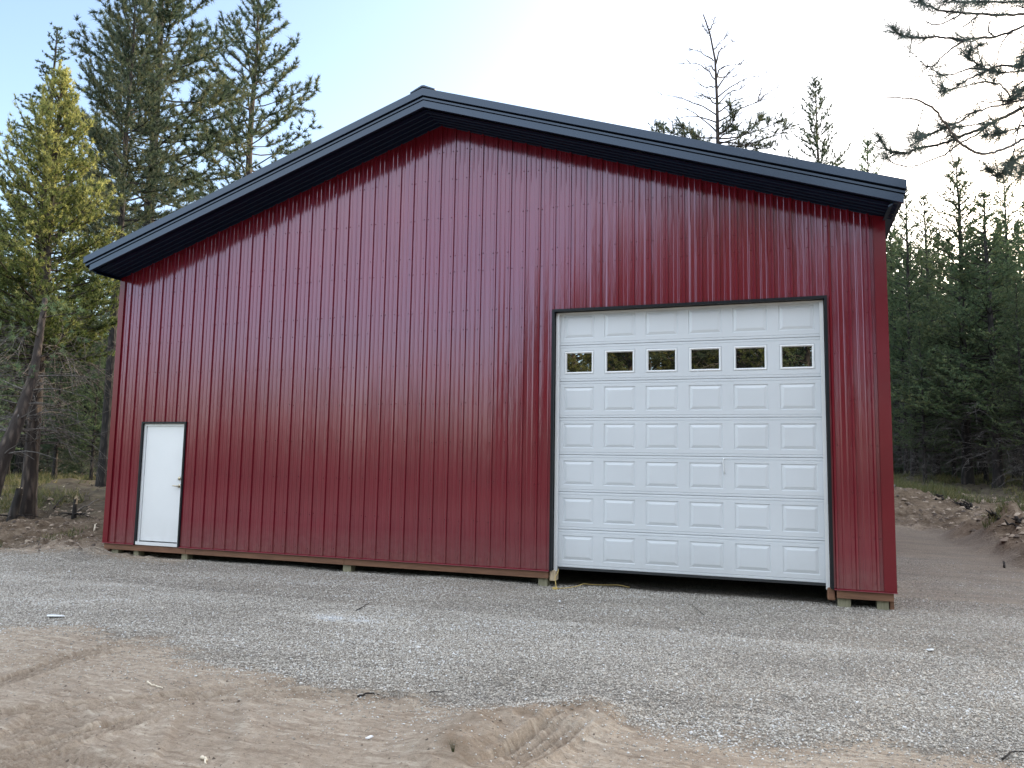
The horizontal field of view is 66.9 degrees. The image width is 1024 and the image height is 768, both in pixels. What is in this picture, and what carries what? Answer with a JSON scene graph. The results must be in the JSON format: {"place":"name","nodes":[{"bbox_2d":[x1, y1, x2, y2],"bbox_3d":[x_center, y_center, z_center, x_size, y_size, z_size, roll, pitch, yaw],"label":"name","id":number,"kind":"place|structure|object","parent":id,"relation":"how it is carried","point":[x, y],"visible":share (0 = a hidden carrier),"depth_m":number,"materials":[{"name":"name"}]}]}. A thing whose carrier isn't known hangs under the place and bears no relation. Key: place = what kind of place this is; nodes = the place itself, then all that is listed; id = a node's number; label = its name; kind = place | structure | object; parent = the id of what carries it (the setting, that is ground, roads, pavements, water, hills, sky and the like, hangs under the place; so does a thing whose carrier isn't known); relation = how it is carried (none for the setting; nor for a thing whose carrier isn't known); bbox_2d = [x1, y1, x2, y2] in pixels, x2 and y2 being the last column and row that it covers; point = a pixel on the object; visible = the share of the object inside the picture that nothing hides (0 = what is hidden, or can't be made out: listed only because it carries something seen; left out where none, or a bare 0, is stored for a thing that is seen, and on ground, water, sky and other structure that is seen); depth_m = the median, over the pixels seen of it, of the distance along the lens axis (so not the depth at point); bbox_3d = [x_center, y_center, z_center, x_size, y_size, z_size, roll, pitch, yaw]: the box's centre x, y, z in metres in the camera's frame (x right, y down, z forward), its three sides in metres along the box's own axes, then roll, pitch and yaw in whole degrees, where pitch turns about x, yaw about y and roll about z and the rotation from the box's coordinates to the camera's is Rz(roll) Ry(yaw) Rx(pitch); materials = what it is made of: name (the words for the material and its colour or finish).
{"place":"outdoors","nodes":[
{"label":"outdoors","id":0,"kind":"place"},
{"bbox_2d":[0,416,1023,767],"bbox_3d":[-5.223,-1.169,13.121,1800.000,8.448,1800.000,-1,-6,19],"label":"ground","id":1,"kind":"structure","parent":0,"point":[26,724],"depth_m":5.99,"materials":[{"name":"soil"}]},
{"bbox_2d":[0,227,23,441],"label":"pine tree","id":2,"kind":"object","parent":1,"relation":"on","point":[4,328],"visible":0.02,"depth_m":30.59,"materials":[{"name":"green plant"}]},
{"bbox_2d":[0,250,24,449],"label":"fir tree","id":3,"kind":"object","parent":1,"relation":"on","point":[2,435],"visible":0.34,"depth_m":21.92,"materials":[{"name":"green plant"}]},
{"bbox_2d":[10,447,19,474],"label":"sapling","id":4,"kind":"object","parent":1,"relation":"on","point":[12,467],"visible":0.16,"depth_m":26.86,"materials":[{"name":"green plant"}]},
{"bbox_2d":[0,274,36,477],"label":"pine tree","id":5,"kind":"object","parent":1,"relation":"on","point":[11,411],"visible":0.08,"depth_m":26.15,"materials":[{"name":"green plant"}]},
{"bbox_2d":[0,487,41,521],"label":"tree stump","id":6,"kind":"object","parent":1,"relation":"on","point":[13,512],"visible":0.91,"depth_m":16.55,"materials":[{"name":"wood"}]},
{"bbox_2d":[1,279,48,427],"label":"pine tree","id":7,"kind":"object","parent":1,"relation":"on","point":[10,346],"depth_m":42.50,"materials":[{"name":"green plant"}]},
{"bbox_2d":[9,277,75,471],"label":"pine tree","id":8,"kind":"object","parent":1,"relation":"on","point":[42,416],"visible":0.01,"depth_m":33.22,"materials":[{"name":"green plant"}]},
{"bbox_2d":[0,292,105,496],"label":"pine tree","id":9,"kind":"object","parent":1,"relation":"on","point":[10,438],"visible":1,"depth_m":14.70,"materials":[{"name":"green plant"}]},
{"bbox_2d":[0,21,106,476],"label":"fir tree","id":10,"kind":"object","parent":1,"relation":"on","point":[18,460],"visible":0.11,"depth_m":27.80,"materials":[{"name":"green plant"}]},
{"bbox_2d":[39,424,73,475],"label":"sapling","id":11,"kind":"object","parent":1,"relation":"on","point":[41,462],"visible":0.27,"depth_m":29.07,"materials":[{"name":"green plant"}]},
{"bbox_2d":[45,437,75,472],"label":"sapling","id":12,"kind":"object","parent":1,"relation":"on","point":[61,456],"visible":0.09,"depth_m":34.08,"materials":[{"name":"green plant"}]},
{"bbox_2d":[0,59,129,518],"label":"pine tree","id":13,"kind":"object","parent":1,"relation":"on","point":[54,208],"visible":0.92,"depth_m":17.28,"materials":[{"name":"green plant"}]},
{"bbox_2d":[39,311,95,479],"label":"pine tree","id":14,"kind":"object","parent":1,"relation":"on","point":[55,465],"visible":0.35,"depth_m":25.13,"materials":[{"name":"green plant"}]},
{"bbox_2d":[59,445,76,474],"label":"sapling","id":15,"kind":"object","parent":1,"relation":"on","point":[67,463],"visible":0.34,"depth_m":31.01,"materials":[{"name":"green plant"}]},
{"bbox_2d":[44,297,97,461],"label":"pine tree","id":16,"kind":"object","parent":1,"relation":"on","point":[83,386],"visible":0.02,"depth_m":36.41,"materials":[{"name":"green plant"}]},
{"bbox_2d":[56,496,92,518],"bbox_3d":[-9.637,2.776,17.087,0.944,0.653,0.349,2,-6,-8],"label":"tree stump","id":17,"kind":"object","parent":1,"relation":"on","point":[74,514],"visible":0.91,"depth_m":17.13,"materials":[{"name":"brown wood"}]},
{"bbox_2d":[43,273,108,473],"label":"pine tree","id":18,"kind":"object","parent":1,"relation":"on","point":[89,350],"visible":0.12,"depth_m":28.17,"materials":[{"name":"green plant"}]},
{"bbox_2d":[67,436,96,477],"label":"sapling","id":19,"kind":"object","parent":1,"relation":"on","point":[70,465],"visible":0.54,"depth_m":26.99,"materials":[{"name":"green plant"}]},
{"bbox_2d":[65,340,105,479],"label":"pine tree","id":20,"kind":"object","parent":1,"relation":"on","point":[94,427],"visible":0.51,"depth_m":25.07,"materials":[{"name":"green plant"}]},
{"bbox_2d":[77,287,110,467],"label":"pine tree","id":21,"kind":"object","parent":1,"relation":"on","point":[102,339],"depth_m":40.55,"materials":[{"name":"green plant"}]},
{"bbox_2d":[81,296,111,467],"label":"pine tree","id":22,"kind":"object","parent":1,"relation":"on","point":[100,372],"visible":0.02,"depth_m":30.99,"materials":[{"name":"green plant"}]},
{"bbox_2d":[56,0,191,487],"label":"pine tree","id":23,"kind":"object","parent":1,"relation":"on","point":[125,117],"visible":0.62,"depth_m":22.66,"materials":[{"name":"green plant"}]},
{"bbox_2d":[42,0,271,321],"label":"pine tree","id":24,"kind":"object","parent":1,"relation":"on","point":[201,102],"visible":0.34,"depth_m":26.97,"materials":[{"name":"green plant"}]},
{"bbox_2d":[200,755,207,763],"bbox_3d":[-1.785,2.183,4.503,0.030,0.030,0.129,5,-7,-37],"label":"wood chip","id":25,"kind":"object","parent":1,"relation":"on","point":[204,758],"visible":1,"depth_m":4.51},
{"bbox_2d":[175,0,324,207],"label":"pine tree","id":26,"kind":"object","parent":1,"relation":"on","point":[256,71],"visible":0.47,"depth_m":35.14,"materials":[{"name":"green plant"}]},
{"bbox_2d":[357,692,378,697],"bbox_3d":[-1.087,2.340,5.837,0.164,0.027,0.037,3,-6,-18],"label":"stick","id":27,"kind":"object","parent":1,"relation":"on","point":[365,694],"visible":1,"depth_m":5.84,"materials":[{"name":"brown wood"}]},
{"bbox_2d":[449,741,454,751],"bbox_3d":[-0.347,2.078,4.456,0.042,0.072,0.006,-1,-6,19],"label":"grass tuft","id":28,"kind":"object","parent":1,"relation":"on","point":[452,745],"visible":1,"depth_m":4.45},
{"bbox_2d":[83,85,906,609],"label":"workshop building","id":29,"kind":"structure","parent":1,"relation":"on","point":[421,327],"depth_m":11.18,"materials":[{"name":"red metal"}]},
{"bbox_2d":[135,424,183,546],"bbox_3d":[-5.907,1.691,13.079,0.880,2.038,0.144,-1,-6,19],"label":"entry door","id":30,"kind":"structure","parent":29,"relation":"in","point":[158,519],"depth_m":13.09,"materials":[{"name":"white paint"}]},
{"bbox_2d":[554,300,829,588],"bbox_3d":[2.299,0.742,10.384,3.550,3.688,0.098,-1,-6,19],"label":"garage door","id":31,"kind":"structure","parent":29,"relation":"in","point":[690,441],"depth_m":10.34,"materials":[{"name":"white paint"}]},
{"bbox_2d":[0,487,1023,767],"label":"soil lumps","id":32,"kind":"object","parent":1,"relation":"on","point":[506,707],"visible":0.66,"depth_m":14.93,"materials":[{"name":"brown soil"}]},
{"bbox_2d":[553,569,629,589],"bbox_3d":[1.058,2.680,10.667,1.100,0.243,0.248,2,-6,-11],"label":"extension cord","id":33,"kind":"object","parent":1,"relation":"on","point":[556,588],"visible":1,"depth_m":10.66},
{"bbox_2d":[655,120,672,134],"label":"pine tree","id":34,"kind":"object","parent":1,"relation":"on","point":[663,128],"visible":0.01,"depth_m":35.45,"materials":[{"name":"green plant"}]},
{"bbox_2d":[647,10,799,151],"bbox_3d":[8.047,-5.642,29.366,5.970,18.637,3.572,0,-6,6],"label":"pine tree","id":35,"kind":"object","parent":1,"relation":"on","point":[683,128],"visible":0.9,"depth_m":29.96,"materials":[{"name":"green plant"}]},
{"bbox_2d":[786,75,857,169],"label":"pine tree","id":36,"kind":"object","parent":1,"relation":"on","point":[824,151],"visible":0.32,"depth_m":33.28,"materials":[{"name":"green plant"}]},
{"bbox_2d":[852,135,919,431],"bbox_3d":[16.143,-3.429,34.695,4.191,15.949,4.383,1,-6,-4],"label":"pine tree","id":37,"kind":"object","parent":1,"relation":"on","point":[868,163],"visible":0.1,"depth_m":35.21,"materials":[{"name":"green plant"}]},
{"bbox_2d":[892,441,903,475],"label":"sapling","id":38,"kind":"object","parent":1,"relation":"on","point":[900,467],"visible":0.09,"depth_m":31.93,"materials":[{"name":"green plant"}]},
{"bbox_2d":[886,240,916,453],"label":"pine tree","id":39,"kind":"object","parent":1,"relation":"on","point":[889,288],"visible":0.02,"depth_m":38.80,"materials":[{"name":"green plant"}]},
{"bbox_2d":[886,219,927,475],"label":"pine tree","id":40,"kind":"object","parent":1,"relation":"on","point":[891,250],"visible":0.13,"depth_m":33.53,"materials":[{"name":"green plant"}]},
{"bbox_2d":[893,419,921,474],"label":"sapling","id":41,"kind":"object","parent":1,"relation":"on","point":[908,458],"visible":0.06,"depth_m":34.96,"materials":[{"name":"green plant"}]},
{"bbox_2d":[897,241,934,452],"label":"pine tree","id":42,"kind":"object","parent":1,"relation":"on","point":[911,268],"visible":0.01,"depth_m":43.24,"materials":[{"name":"green plant"}]},
{"bbox_2d":[889,296,945,474],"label":"pine tree","id":43,"kind":"object","parent":1,"relation":"on","point":[896,357],"visible":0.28,"depth_m":30.27,"materials":[{"name":"green plant"}]},
{"bbox_2d":[887,237,947,471],"bbox_3d":[18.439,-1.198,36.647,4.224,11.957,4.394,1,-6,-2],"label":"pine tree","id":44,"kind":"object","parent":1,"relation":"on","point":[899,280],"visible":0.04,"depth_m":36.84,"materials":[{"name":"green plant"}]},
{"bbox_2d":[886,183,954,476],"bbox_3d":[15.218,-1.999,29.665,3.206,11.667,3.066,2,-6,-5],"label":"pine tree","id":45,"kind":"object","parent":1,"relation":"on","point":[908,273],"visible":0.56,"depth_m":29.54,"materials":[{"name":"green plant"}]},
{"bbox_2d":[890,246,959,477],"bbox_3d":[18.289,-0.865,34.497,3.984,10.841,3.830,5,-7,-33],"label":"pine tree","id":46,"kind":"object","parent":1,"relation":"on","point":[912,306],"visible":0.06,"depth_m":34.61,"materials":[{"name":"green plant"}]},
{"bbox_2d":[892,318,962,482],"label":"pine tree","id":47,"kind":"object","parent":1,"relation":"on","point":[922,436],"visible":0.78,"depth_m":27.17,"materials":[{"name":"green plant"}]},
{"bbox_2d":[890,191,970,476],"bbox_3d":[17.018,-1.922,31.598,3.227,12.280,3.374,4,-7,-30],"label":"pine tree","id":48,"kind":"object","parent":1,"relation":"on","point":[925,234],"visible":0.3,"depth_m":31.77,"materials":[{"name":"green plant"}]},
{"bbox_2d":[934,494,943,499],"bbox_3d":[11.837,3.165,21.464,0.266,0.240,0.179,-4,-8,42],"label":"root clump","id":49,"kind":"object","parent":1,"relation":"on","point":[938,496],"visible":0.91,"depth_m":21.44,"materials":[{"name":"brown wood"}]},
{"bbox_2d":[858,0,1023,200],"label":"pine tree","id":50,"kind":"object","parent":1,"relation":"on","point":[1009,166],"visible":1,"depth_m":6.23,"materials":[{"name":"green plant"}]},
{"bbox_2d":[919,314,978,478],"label":"pine tree","id":51,"kind":"object","parent":1,"relation":"on","point":[954,463],"visible":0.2,"depth_m":30.14,"materials":[{"name":"green plant"}]},
{"bbox_2d":[922,231,976,475],"bbox_3d":[21.042,-1.443,37.584,4.568,12.428,4.390,-2,-7,27],"label":"pine tree","id":52,"kind":"object","parent":1,"relation":"on","point":[941,277],"visible":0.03,"depth_m":37.86,"materials":[{"name":"green plant"}]},
{"bbox_2d":[936,236,969,470],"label":"pine tree","id":53,"kind":"object","parent":1,"relation":"on","point":[949,260],"depth_m":45.26,"materials":[{"name":"green plant"}]},
{"bbox_2d":[891,156,1023,484],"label":"pine tree","id":54,"kind":"object","parent":1,"relation":"on","point":[967,477],"visible":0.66,"depth_m":27.23,"materials":[{"name":"green plant"}]},
{"bbox_2d":[941,433,974,477],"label":"sapling","id":55,"kind":"object","parent":1,"relation":"on","point":[950,467],"visible":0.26,"depth_m":36.00,"materials":[{"name":"green plant"}]},
{"bbox_2d":[900,188,1023,487],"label":"pine tree","id":56,"kind":"object","parent":1,"relation":"on","point":[997,466],"visible":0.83,"depth_m":25.91,"materials":[{"name":"green plant"}]},
{"bbox_2d":[952,499,978,509],"bbox_3d":[12.104,3.262,20.681,0.414,0.404,0.541,6,-8,-39],"label":"root clump","id":57,"kind":"object","parent":1,"relation":"on","point":[966,506],"visible":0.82,"depth_m":20.64,"materials":[{"name":"brown wood"}]},
{"bbox_2d":[960,440,989,476],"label":"sapling","id":58,"kind":"object","parent":1,"relation":"on","point":[975,470],"visible":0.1,"depth_m":34.02,"materials":[{"name":"green plant"}]},
{"bbox_2d":[965,233,989,340],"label":"pine tree","id":59,"kind":"object","parent":1,"relation":"on","point":[977,266],"visible":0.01,"depth_m":43.17,"materials":[{"name":"green plant"}]},
{"bbox_2d":[939,227,1022,476],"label":"pine tree","id":60,"kind":"object","parent":1,"relation":"on","point":[980,457],"visible":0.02,"depth_m":33.34,"materials":[{"name":"green plant"}]},
{"bbox_2d":[944,300,1020,483],"bbox_3d":[17.243,0.255,28.308,2.586,7.162,2.687,2,-6,-9],"label":"pine tree","id":61,"kind":"object","parent":1,"relation":"on","point":[984,443],"visible":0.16,"depth_m":28.10,"materials":[{"name":"green plant"}]},
{"bbox_2d":[986,509,999,518],"bbox_3d":[9.916,2.720,15.846,0.317,0.324,0.370,2,-6,-6],"label":"root clump","id":62,"kind":"object","parent":1,"relation":"on","point":[991,514],"visible":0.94,"depth_m":15.91,"materials":[{"name":"brown wood"}]},
{"bbox_2d":[967,174,1023,479],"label":"pine tree","id":63,"kind":"object","parent":1,"relation":"on","point":[1005,219],"visible":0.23,"depth_m":30.88,"materials":[{"name":"green plant"}]},
{"bbox_2d":[968,219,1022,475],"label":"pine tree","id":64,"kind":"object","parent":1,"relation":"on","point":[1002,260],"visible":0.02,"depth_m":35.97,"materials":[{"name":"green plant"}]},
{"bbox_2d":[977,273,1023,490],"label":"pine tree","id":65,"kind":"object","parent":1,"relation":"on","point":[1020,393],"visible":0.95,"depth_m":24.38,"materials":[{"name":"green plant"}]},
{"bbox_2d":[980,197,1023,471],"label":"pine tree","id":66,"kind":"object","parent":1,"relation":"on","point":[1021,245],"visible":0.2,"depth_m":29.91,"materials":[{"name":"green plant"}]},
{"bbox_2d":[987,219,1023,386],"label":"pine tree","id":67,"kind":"object","parent":1,"relation":"on","point":[1015,222],"visible":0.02,"depth_m":41.34,"materials":[{"name":"green plant"}]},
{"bbox_2d":[1001,751,1023,759],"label":"root","id":68,"kind":"object","parent":1,"relation":"on","point":[1005,756],"visible":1,"depth_m":4.71,"materials":[{"name":"brown wood"}]},
{"bbox_2d":[1003,516,1023,527],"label":"root clump","id":69,"kind":"object","parent":1,"relation":"on","point":[1016,519],"visible":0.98,"depth_m":15.29,"materials":[{"name":"brown wood"}]},
{"bbox_2d":[1012,336,1023,422],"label":"pine tree","id":70,"kind":"object","parent":1,"relation":"on","point":[1022,387],"visible":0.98,"depth_m":23.80,"materials":[{"name":"green plant"}]},
{"bbox_2d":[0,530,1023,767],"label":"gravel","id":71,"kind":"structure","parent":0,"point":[30,587],"depth_m":7.34,"materials":[{"name":"grey gravel"}]},
{"bbox_2d":[47,614,63,616],"bbox_3d":[-4.764,2.419,8.098,0.200,0.013,0.081,0,-6,8],"label":"scrap","id":72,"kind":"object","parent":71,"relation":"on","point":[54,615],"visible":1,"depth_m":8.08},
{"bbox_2d":[0,470,1023,546],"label":"grass","id":73,"kind":"structure","parent":0,"point":[933,489],"depth_m":22.44,"materials":[{"name":"brown plant"}]},
{"bbox_2d":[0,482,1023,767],"bbox_3d":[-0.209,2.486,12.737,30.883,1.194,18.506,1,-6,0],"label":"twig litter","id":74,"kind":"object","parent":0,"point":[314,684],"visible":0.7,"depth_m":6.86,"materials":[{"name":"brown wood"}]},
{"bbox_2d":[0,0,1023,336],"label":"sky","id":75,"kind":"structure","parent":0,"point":[607,61],"materials":[{"name":"white"}]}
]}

